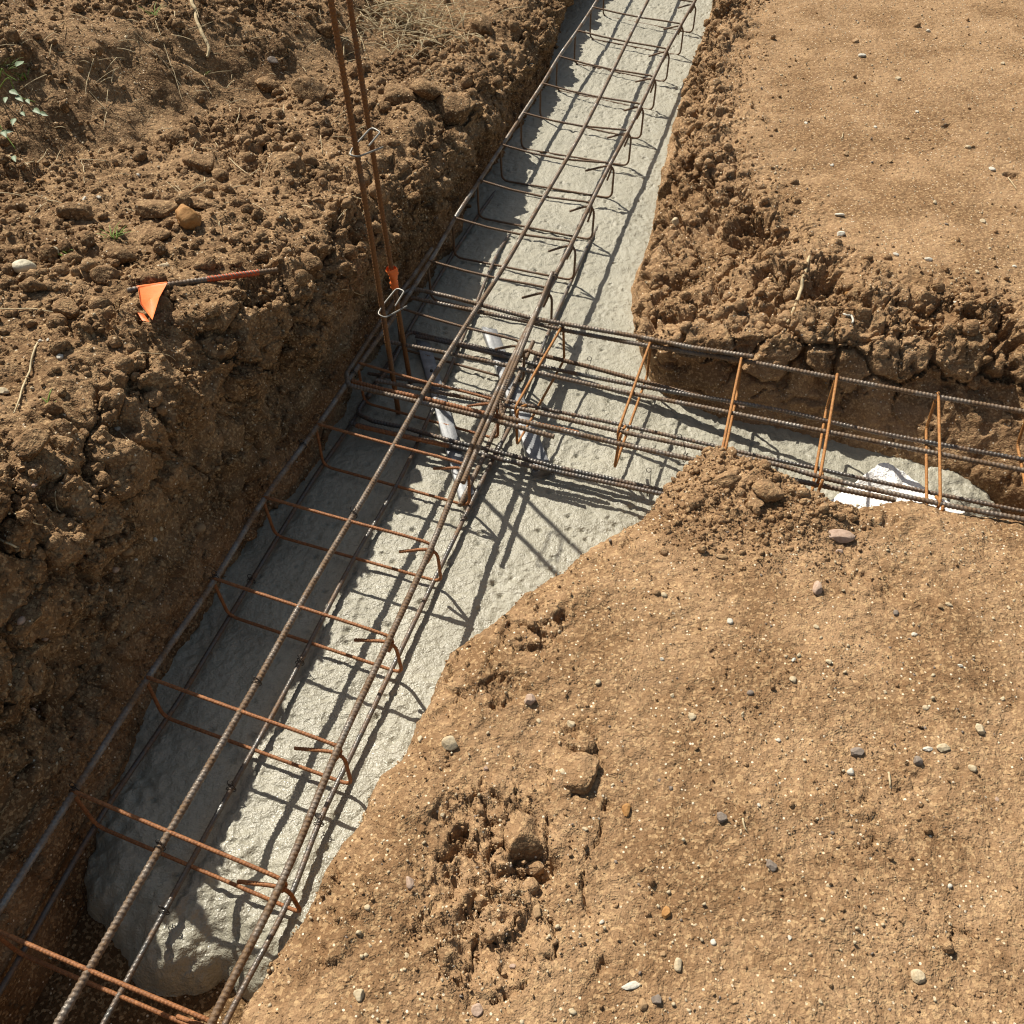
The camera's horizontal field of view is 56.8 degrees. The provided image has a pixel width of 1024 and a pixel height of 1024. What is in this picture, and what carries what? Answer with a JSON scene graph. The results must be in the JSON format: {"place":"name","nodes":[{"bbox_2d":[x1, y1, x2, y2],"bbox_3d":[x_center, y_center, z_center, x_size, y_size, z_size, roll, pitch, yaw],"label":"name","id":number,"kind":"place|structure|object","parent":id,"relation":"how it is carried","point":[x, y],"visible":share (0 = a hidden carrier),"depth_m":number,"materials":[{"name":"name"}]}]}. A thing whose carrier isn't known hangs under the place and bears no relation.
{"place":"outdoors","nodes":[
{"label":"outdoors","id":0,"kind":"place"},
{"bbox_2d":[23,908,248,1023],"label":"trench floor","id":1,"kind":"structure","parent":0,"point":[91,1005],"depth_m":1.67,"materials":[{"name":"soil"}]},
{"bbox_2d":[84,0,1003,1001],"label":"concrete footing","id":2,"kind":"object","parent":1,"relation":"on","point":[524,530],"visible":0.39,"depth_m":2.29,"materials":[{"name":"concrete"}]},
{"bbox_2d":[0,0,696,1023],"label":"rebar cage","id":3,"kind":"object","parent":2,"relation":"on","point":[158,850],"visible":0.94,"depth_m":1.96,"materials":[{"name":"brown metal"}]},
{"bbox_2d":[366,330,511,398],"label":"corner bar","id":4,"kind":"object","parent":3,"relation":"on","point":[395,355],"visible":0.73,"depth_m":2.73,"materials":[{"name":"metal"}]},
{"bbox_2d":[344,298,554,438],"bbox_3d":[-0.233,-0.329,2.433,0.312,0.030,0.713,-29,54,-26],"label":"corner bar","id":5,"kind":"object","parent":3,"relation":"on","point":[413,400],"visible":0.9,"depth_m":2.40,"materials":[{"name":"brown metal"}]},
{"bbox_2d":[351,379,578,431],"bbox_3d":[-0.128,-0.265,2.386,0.614,0.014,0.020,14,48,12],"label":"corner bar","id":6,"kind":"object","parent":3,"relation":"on","point":[432,400],"visible":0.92,"depth_m":2.40,"materials":[{"name":"orange metal"}]},
{"bbox_2d":[398,247,551,319],"bbox_3d":[-0.075,-0.665,2.756,0.460,0.031,0.254,11,47,9],"label":"corner bar","id":7,"kind":"object","parent":3,"relation":"on","point":[445,295],"visible":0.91,"depth_m":2.71,"materials":[{"name":"brown metal"}]},
{"bbox_2d":[457,340,534,506],"bbox_3d":[-0.030,-0.258,2.542,0.018,0.014,0.697,12,48,10],"label":"corner bar","id":8,"kind":"object","parent":3,"relation":"attached to","point":[488,444],"visible":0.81,"depth_m":2.47,"materials":[{"name":"brown metal"}]},
{"bbox_2d":[356,350,662,491],"bbox_3d":[-0.033,-0.174,2.461,0.972,0.024,0.279,29,52,24],"label":"corner bar","id":9,"kind":"object","parent":3,"relation":"on","point":[462,443],"visible":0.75,"depth_m":2.43,"materials":[{"name":"metal"}]},
{"bbox_2d":[498,271,896,502],"bbox_3d":[0.287,-0.255,2.336,0.503,0.074,1.218,-28,53,-25],"label":"corner bar","id":10,"kind":"object","parent":3,"relation":"on","point":[856,492],"visible":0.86,"depth_m":2.30,"materials":[{"name":"brown metal"}]},
{"bbox_2d":[327,0,412,414],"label":"starter column","id":11,"kind":"structure","parent":2,"relation":"on","point":[392,271],"depth_m":2.15,"materials":[{"name":"metal"}]},
{"bbox_2d":[416,340,473,502],"bbox_3d":[-0.187,-0.259,2.576,0.040,0.043,0.667,-9,47,-10],"label":"metal strip","id":12,"kind":"object","parent":2,"relation":"on","point":[429,365],"visible":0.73,"depth_m":2.54,"materials":[{"name":"silver metal"}]},
{"bbox_2d":[482,327,550,477],"bbox_3d":[0.005,-0.319,2.637,0.050,0.043,0.639,-9,47,-10],"label":"metal strip","id":13,"kind":"object","parent":2,"relation":"on","point":[532,445],"visible":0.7,"depth_m":2.55,"materials":[{"name":"silver metal"}]},
{"bbox_2d":[348,295,1023,521],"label":"rebar cage","id":14,"kind":"object","parent":2,"relation":"on","point":[939,495],"visible":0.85,"depth_m":2.37,"materials":[{"name":"brown metal"}]},
{"bbox_2d":[355,424,448,447],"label":"corner bar","id":15,"kind":"object","parent":14,"relation":"on","point":[404,436],"visible":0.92,"depth_m":2.45,"materials":[{"name":"orange metal"}]},
{"bbox_2d":[461,318,753,484],"bbox_3d":[0.134,-0.383,2.447,0.851,0.081,0.492,-22,51,-21],"label":"corner bar","id":16,"kind":"object","parent":14,"relation":"on","point":[505,380],"visible":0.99,"depth_m":2.48,"materials":[{"name":"brown metal"}]},
{"bbox_2d":[519,349,745,410],"bbox_3d":[0.306,-0.374,2.623,0.673,0.058,0.195,9,47,7],"label":"corner bar","id":17,"kind":"object","parent":14,"relation":"on","point":[601,370],"visible":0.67,"depth_m":2.64,"materials":[{"name":"metal"}]},
{"bbox_2d":[831,463,964,513],"bbox_3d":[0.933,-0.030,2.355,0.365,0.078,0.193,2,47,0],"label":"foam piece","id":18,"kind":"object","parent":2,"relation":"on","point":[887,472],"visible":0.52,"depth_m":2.36,"materials":[{"name":"plastic"}]},
{"bbox_2d":[0,0,573,1023],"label":"ground","id":19,"kind":"structure","parent":0,"point":[26,816],"depth_m":2.19,"materials":[{"name":"brown soil"}]},
{"bbox_2d":[0,387,8,394],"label":"stone","id":20,"kind":"object","parent":19,"relation":"on","point":[4,391],"visible":1,"depth_m":1.78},
{"bbox_2d":[6,624,12,630],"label":"pebble","id":21,"kind":"object","parent":19,"relation":"on","point":[9,627],"visible":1,"depth_m":1.59,"materials":[{"name":"orange stone"}]},
{"bbox_2d":[0,538,21,550],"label":"dry straw","id":22,"kind":"object","parent":19,"relation":"on","point":[2,540],"visible":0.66,"depth_m":1.58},
{"bbox_2d":[17,616,25,624],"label":"pebble","id":23,"kind":"object","parent":19,"relation":"on","point":[21,620],"visible":1,"depth_m":1.59,"materials":[{"name":"stone"}]},
{"bbox_2d":[13,68,29,80],"bbox_3d":[-1.393,-1.232,2.658,0.065,0.034,0.100,2,47,0],"label":"grass tuft","id":24,"kind":"object","parent":19,"relation":"on","point":[24,75],"visible":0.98,"depth_m":2.66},
{"bbox_2d":[0,61,47,161],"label":"leafy sprig","id":25,"kind":"object","parent":19,"relation":"on","point":[4,133],"visible":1,"depth_m":2.54,"materials":[{"name":"green plant"}]},
{"bbox_2d":[12,259,36,273],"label":"stone","id":26,"kind":"object","parent":19,"relation":"on","point":[21,265],"visible":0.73,"depth_m":2.04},
{"bbox_2d":[13,342,38,413],"bbox_3d":[-0.929,-0.257,1.806,0.009,0.022,0.236,-6,47,-7],"label":"dry straw","id":27,"kind":"object","parent":19,"relation":"on","point":[30,365],"visible":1,"depth_m":1.83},
{"bbox_2d":[0,308,52,311],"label":"dry straw","id":28,"kind":"object","parent":19,"relation":"on","point":[23,308],"visible":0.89,"depth_m":1.96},
{"bbox_2d":[12,428,50,461],"bbox_3d":[-0.845,-0.117,1.667,0.063,0.050,0.058,-15,49,-15],"label":"soil clod","id":29,"kind":"object","parent":19,"relation":"on","point":[28,445],"visible":1,"depth_m":1.65,"materials":[{"name":"soil"}]},
{"bbox_2d":[18,276,46,292],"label":"soil clod","id":30,"kind":"object","parent":19,"relation":"on","point":[30,284],"visible":1,"depth_m":1.98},
{"bbox_2d":[51,435,73,453],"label":"soil clod","id":31,"kind":"object","parent":19,"relation":"on","point":[64,444],"visible":1,"depth_m":1.71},
{"bbox_2d":[52,297,80,319],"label":"soil clod","id":32,"kind":"object","parent":19,"relation":"on","point":[67,308],"visible":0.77,"depth_m":1.95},
{"bbox_2d":[55,201,94,220],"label":"soil clod","id":33,"kind":"object","parent":19,"relation":"on","point":[75,211],"visible":0.96,"depth_m":2.28,"materials":[{"name":"soil"}]},
{"bbox_2d":[81,462,104,478],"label":"soil clod","id":34,"kind":"object","parent":19,"relation":"on","point":[87,467],"visible":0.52,"depth_m":1.77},
{"bbox_2d":[90,264,119,282],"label":"soil clod","id":35,"kind":"object","parent":19,"relation":"on","point":[102,273],"visible":0.91,"depth_m":2.05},
{"bbox_2d":[99,388,125,418],"bbox_3d":[-0.778,-0.209,1.839,0.052,0.051,0.061,35,55,28],"label":"soil clod","id":36,"kind":"object","parent":19,"relation":"on","point":[116,400],"visible":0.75,"depth_m":1.82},
{"bbox_2d":[95,221,130,239],"bbox_3d":[-0.941,-0.660,2.232,0.081,0.029,0.068,26,51,21],"label":"grass tuft","id":37,"kind":"object","parent":19,"relation":"on","point":[116,238],"visible":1,"depth_m":2.24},
{"bbox_2d":[112,567,119,572],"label":"pebble","id":38,"kind":"object","parent":19,"relation":"on","point":[115,569],"visible":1,"depth_m":1.87,"materials":[{"name":"stone"}]},
{"bbox_2d":[103,242,137,264],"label":"soil clod","id":39,"kind":"object","parent":19,"relation":"on","point":[121,254],"visible":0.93,"depth_m":2.15,"materials":[{"name":"soil"}]},
{"bbox_2d":[122,547,133,555],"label":"pebble","id":40,"kind":"object","parent":19,"relation":"on","point":[129,552],"visible":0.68,"depth_m":1.87,"materials":[{"name":"beige stone"}]},
{"bbox_2d":[140,1,161,15],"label":"grass tuft","id":41,"kind":"object","parent":19,"relation":"on","point":[154,10],"visible":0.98,"depth_m":3.12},
{"bbox_2d":[141,227,170,243],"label":"soil clod","id":42,"kind":"object","parent":19,"relation":"on","point":[160,234],"visible":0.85,"depth_m":2.26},
{"bbox_2d":[134,199,178,218],"bbox_3d":[-0.882,-0.750,2.350,0.108,0.044,0.068,2,47,0],"label":"soil clod","id":43,"kind":"object","parent":19,"relation":"on","point":[152,209],"visible":0.94,"depth_m":2.33,"materials":[{"name":"soil"}]},
{"bbox_2d":[137,34,191,99],"bbox_3d":[-1.096,-1.412,2.990,0.210,0.166,0.018,27,51,22],"label":"dry straw","id":44,"kind":"object","parent":19,"relation":"on","point":[163,61],"visible":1,"depth_m":3.00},
{"bbox_2d":[155,21,182,100],"bbox_3d":[-1.098,-1.447,3.030,0.006,0.135,0.317,-17,49,-17],"label":"dry straw","id":45,"kind":"object","parent":19,"relation":"on","point":[168,58],"visible":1,"depth_m":3.03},
{"bbox_2d":[167,127,186,144],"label":"soil clod","id":46,"kind":"object","parent":19,"relation":"on","point":[175,135],"visible":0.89,"depth_m":2.79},
{"bbox_2d":[175,204,201,229],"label":"stone","id":47,"kind":"object","parent":19,"relation":"on","point":[188,218],"visible":1,"depth_m":2.27,"materials":[{"name":"orange stone"}]},
{"bbox_2d":[182,153,213,173],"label":"soil clod","id":48,"kind":"object","parent":19,"relation":"on","point":[201,163],"visible":0.93,"depth_m":2.63,"materials":[{"name":"soil"}]},
{"bbox_2d":[189,0,210,57],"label":"dead root","id":49,"kind":"object","parent":19,"relation":"on","point":[192,4],"visible":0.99,"depth_m":3.14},
{"bbox_2d":[194,523,205,532],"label":"pebble","id":50,"kind":"object","parent":19,"relation":"on","point":[200,527],"visible":1,"depth_m":2.08,"materials":[{"name":"beige stone"}]},
{"bbox_2d":[126,267,278,321],"bbox_3d":[-0.697,-0.503,2.093,0.130,0.100,0.383,24,51,20],"label":"marker pin","id":51,"kind":"object","parent":19,"relation":"on","point":[149,295],"visible":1,"depth_m":2.04,"materials":[{"name":"brown metal"}]},
{"bbox_2d":[190,197,222,208],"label":"soil clod","id":52,"kind":"object","parent":19,"relation":"on","point":[200,203],"visible":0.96,"depth_m":2.37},
{"bbox_2d":[0,0,523,226],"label":"dry grass","id":53,"kind":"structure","parent":19,"relation":"on","point":[387,4],"depth_m":3.66,"materials":[{"name":"plant"}]},
{"bbox_2d":[255,76,279,92],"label":"soil clod","id":54,"kind":"object","parent":19,"relation":"on","point":[267,84],"visible":0.99,"depth_m":3.20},
{"bbox_2d":[267,56,278,63],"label":"stone","id":55,"kind":"object","parent":19,"relation":"on","point":[271,59],"visible":1,"depth_m":3.26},
{"bbox_2d":[0,0,571,1018],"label":"soil crumbs","id":56,"kind":"object","parent":19,"relation":"on","point":[32,776],"visible":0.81,"depth_m":2.33,"materials":[{"name":"soil"}]},
{"bbox_2d":[267,151,305,172],"bbox_3d":[-0.633,-0.972,2.652,0.108,0.059,0.062,2,47,0],"label":"soil clod","id":57,"kind":"object","parent":19,"relation":"on","point":[288,157],"visible":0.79,"depth_m":2.64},
{"bbox_2d":[282,142,294,149],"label":"stone","id":58,"kind":"object","parent":19,"relation":"on","point":[291,144],"visible":0.72,"depth_m":2.79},
{"bbox_2d":[291,76,326,102],"bbox_3d":[-0.673,-1.400,3.149,0.106,0.095,0.121,15,48,13],"label":"soil clod","id":59,"kind":"object","parent":19,"relation":"on","point":[312,89],"visible":0.88,"depth_m":3.11,"materials":[{"name":"soil"}]},
{"bbox_2d":[301,252,322,275],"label":"soil clod","id":60,"kind":"object","parent":19,"relation":"on","point":[313,264],"visible":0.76,"depth_m":2.29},
{"bbox_2d":[316,23,344,37],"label":"soil clod","id":61,"kind":"object","parent":19,"relation":"on","point":[325,30],"visible":0.73,"depth_m":3.47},
{"bbox_2d":[383,83,417,105],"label":"soil clod","id":62,"kind":"object","parent":19,"relation":"on","point":[395,94],"visible":0.82,"depth_m":3.16,"materials":[{"name":"soil"}]},
{"bbox_2d":[410,78,441,100],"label":"soil clod","id":63,"kind":"object","parent":19,"relation":"on","point":[425,89],"visible":0.97,"depth_m":3.14,"materials":[{"name":"soil"}]},
{"bbox_2d":[435,92,470,126],"bbox_3d":[-0.206,-1.361,3.203,0.134,0.101,0.123,2,47,0],"label":"soil clod","id":64,"kind":"object","parent":19,"relation":"on","point":[454,108],"visible":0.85,"depth_m":3.17,"materials":[{"name":"soil"}]},
{"bbox_2d":[469,15,492,36],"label":"soil clod","id":65,"kind":"object","parent":19,"relation":"on","point":[481,25],"visible":0.83,"depth_m":3.80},
{"bbox_2d":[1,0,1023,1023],"bbox_3d":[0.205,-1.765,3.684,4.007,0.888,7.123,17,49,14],"label":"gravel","id":66,"kind":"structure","parent":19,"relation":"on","point":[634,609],"depth_m":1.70,"materials":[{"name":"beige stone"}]},
{"bbox_2d":[238,447,1023,1023],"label":"ground","id":67,"kind":"structure","parent":0,"point":[656,823],"depth_m":1.55,"materials":[{"name":"beige soil"}]},
{"bbox_2d":[353,989,364,1001],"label":"stone","id":68,"kind":"object","parent":67,"relation":"on","point":[358,994],"visible":1,"depth_m":1.33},
{"bbox_2d":[364,904,369,910],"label":"pebble","id":69,"kind":"object","parent":67,"relation":"on","point":[367,907],"visible":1,"depth_m":1.41,"materials":[{"name":"beige stone"}]},
{"bbox_2d":[406,876,413,889],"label":"stone","id":70,"kind":"object","parent":67,"relation":"on","point":[410,882],"visible":1,"depth_m":1.44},
{"bbox_2d":[441,736,457,750],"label":"stone","id":71,"kind":"object","parent":67,"relation":"on","point":[448,743],"visible":1,"depth_m":1.60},
{"bbox_2d":[471,1003,482,1016],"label":"stone","id":72,"kind":"object","parent":67,"relation":"on","point":[476,1009],"visible":1,"depth_m":1.32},
{"bbox_2d":[474,894,493,911],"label":"soil clod","id":73,"kind":"object","parent":67,"relation":"on","point":[480,901],"visible":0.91,"depth_m":1.43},
{"bbox_2d":[504,810,542,863],"bbox_3d":[0.024,0.520,1.510,0.074,0.065,0.074,2,47,0],"label":"soil clod","id":74,"kind":"object","parent":67,"relation":"on","point":[522,840],"visible":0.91,"depth_m":1.49,"materials":[{"name":"soil"}]},
{"bbox_2d":[524,694,535,705],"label":"stone","id":75,"kind":"object","parent":67,"relation":"on","point":[530,699],"visible":1,"depth_m":1.66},
{"bbox_2d":[524,860,543,875],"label":"soil clod","id":76,"kind":"object","parent":67,"relation":"on","point":[535,868],"visible":1,"depth_m":1.48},
{"bbox_2d":[532,905,540,917],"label":"stone","id":77,"kind":"object","parent":67,"relation":"on","point":[536,911],"visible":1,"depth_m":1.42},
{"bbox_2d":[567,720,574,728],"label":"stone","id":78,"kind":"object","parent":67,"relation":"on","point":[571,724],"visible":1,"depth_m":1.64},
{"bbox_2d":[568,1008,576,1014],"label":"pebble","id":79,"kind":"object","parent":67,"relation":"on","point":[573,1012],"visible":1,"depth_m":1.32,"materials":[{"name":"beige stone"}]},
{"bbox_2d":[554,752,599,794],"bbox_3d":[0.108,0.439,1.578,0.076,0.048,0.075,2,47,0],"label":"soil clod","id":80,"kind":"object","parent":67,"relation":"on","point":[579,774],"visible":0.97,"depth_m":1.56,"materials":[{"name":"soil"}]},
{"bbox_2d":[622,803,630,816],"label":"stone","id":81,"kind":"object","parent":67,"relation":"on","point":[626,808],"visible":1,"depth_m":1.53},
{"bbox_2d":[621,981,639,989],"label":"stone","id":82,"kind":"object","parent":67,"relation":"on","point":[631,985],"visible":1,"depth_m":1.35,"materials":[{"name":"white stone"}]},
{"bbox_2d":[639,998,646,1010],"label":"stone","id":83,"kind":"object","parent":67,"relation":"on","point":[642,1004],"visible":1,"depth_m":1.33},
{"bbox_2d":[651,994,661,1003],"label":"stone","id":84,"kind":"object","parent":67,"relation":"on","point":[656,999],"visible":1,"depth_m":1.33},
{"bbox_2d":[662,906,670,918],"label":"stone","id":85,"kind":"object","parent":67,"relation":"on","point":[666,913],"visible":1,"depth_m":1.42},
{"bbox_2d":[674,957,681,971],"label":"stone","id":86,"kind":"object","parent":67,"relation":"on","point":[677,964],"visible":1,"depth_m":1.37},
{"bbox_2d":[688,713,695,720],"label":"pebble","id":87,"kind":"object","parent":67,"relation":"on","point":[691,716],"visible":1,"depth_m":1.66,"materials":[{"name":"beige stone"}]},
{"bbox_2d":[717,812,726,822],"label":"stone","id":88,"kind":"object","parent":67,"relation":"on","point":[721,817],"visible":1,"depth_m":1.52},
{"bbox_2d":[716,554,727,558],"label":"stone","id":89,"kind":"object","parent":67,"relation":"on","point":[722,556],"visible":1,"depth_m":1.91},
{"bbox_2d":[713,470,738,489],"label":"soil clod","id":90,"kind":"object","parent":67,"relation":"on","point":[726,479],"visible":1,"depth_m":2.03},
{"bbox_2d":[745,498,763,509],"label":"soil clod","id":91,"kind":"object","parent":67,"relation":"on","point":[751,501],"visible":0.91,"depth_m":1.99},
{"bbox_2d":[752,479,784,502],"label":"soil clod","id":92,"kind":"object","parent":67,"relation":"on","point":[766,491],"visible":1,"depth_m":1.99,"materials":[{"name":"soil"}]},
{"bbox_2d":[766,859,776,871],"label":"stone","id":93,"kind":"object","parent":67,"relation":"on","point":[771,865],"visible":1,"depth_m":1.47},
{"bbox_2d":[789,676,795,682],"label":"pebble","id":94,"kind":"object","parent":67,"relation":"on","point":[792,679],"visible":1,"depth_m":1.70,"materials":[{"name":"beige stone"}]},
{"bbox_2d":[812,581,821,594],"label":"stone","id":95,"kind":"object","parent":67,"relation":"on","point":[817,588],"visible":1,"depth_m":1.83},
{"bbox_2d":[828,529,854,542],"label":"stone","id":96,"kind":"object","parent":67,"relation":"on","point":[841,536],"visible":1,"depth_m":1.93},
{"bbox_2d":[847,768,853,774],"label":"pebble","id":97,"kind":"object","parent":67,"relation":"on","point":[850,771],"visible":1,"depth_m":1.59,"materials":[{"name":"white stone"}]},
{"bbox_2d":[850,747,864,755],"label":"stone","id":98,"kind":"object","parent":67,"relation":"on","point":[856,751],"visible":1,"depth_m":1.61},
{"bbox_2d":[887,772,890,786],"bbox_3d":[0.629,0.445,1.575,0.005,0.009,0.024,2,47,0],"label":"dry straw","id":99,"kind":"object","parent":67,"relation":"on","point":[889,777],"visible":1,"depth_m":1.57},
{"bbox_2d":[913,756,922,765],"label":"stone","id":100,"kind":"object","parent":67,"relation":"on","point":[918,760],"visible":1,"depth_m":1.59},
{"bbox_2d":[911,969,925,983],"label":"stone","id":101,"kind":"object","parent":67,"relation":"on","point":[918,976],"visible":1,"depth_m":1.37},
{"bbox_2d":[923,746,932,751],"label":"stone","id":102,"kind":"object","parent":67,"relation":"on","point":[928,748],"visible":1,"depth_m":1.61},
{"bbox_2d":[936,743,950,751],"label":"stone","id":103,"kind":"object","parent":67,"relation":"on","point":[942,747],"visible":1,"depth_m":1.61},
{"bbox_2d":[968,764,976,771],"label":"pebble","id":104,"kind":"object","parent":67,"relation":"on","point":[972,768],"visible":1,"depth_m":1.59,"materials":[{"name":"beige stone"}]},
{"bbox_2d":[975,723,984,734],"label":"stone","id":105,"kind":"object","parent":67,"relation":"on","point":[979,729],"visible":1,"depth_m":1.64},
{"bbox_2d":[631,0,1023,515],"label":"ground","id":106,"kind":"structure","parent":0,"point":[973,427],"depth_m":2.87,"materials":[{"name":"beige soil"}]},
{"bbox_2d":[235,0,1023,1023],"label":"soil crumbs","id":107,"kind":"object","parent":106,"relation":"on","point":[971,328],"visible":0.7,"depth_m":2.14,"materials":[{"name":"soil"}]},
{"bbox_2d":[672,217,678,225],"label":"stone","id":108,"kind":"object","parent":106,"relation":"on","point":[675,221],"visible":1,"depth_m":2.98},
{"bbox_2d":[786,255,810,323],"bbox_3d":[0.779,-0.604,2.558,0.016,0.040,0.298,17,49,14],"label":"flat root","id":109,"kind":"object","parent":106,"relation":"attached to","point":[801,288],"visible":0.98,"depth_m":2.56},
{"bbox_2d":[837,231,844,235],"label":"stone","id":110,"kind":"object","parent":106,"relation":"on","point":[840,233],"visible":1,"depth_m":2.76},
{"bbox_2d":[843,313,853,323],"bbox_3d":[0.873,-0.505,2.464,0.025,0.026,0.062,2,47,0],"label":"white root","id":111,"kind":"object","parent":106,"relation":"on","point":[852,317],"visible":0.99,"depth_m":2.45,"materials":[{"name":"plant"}]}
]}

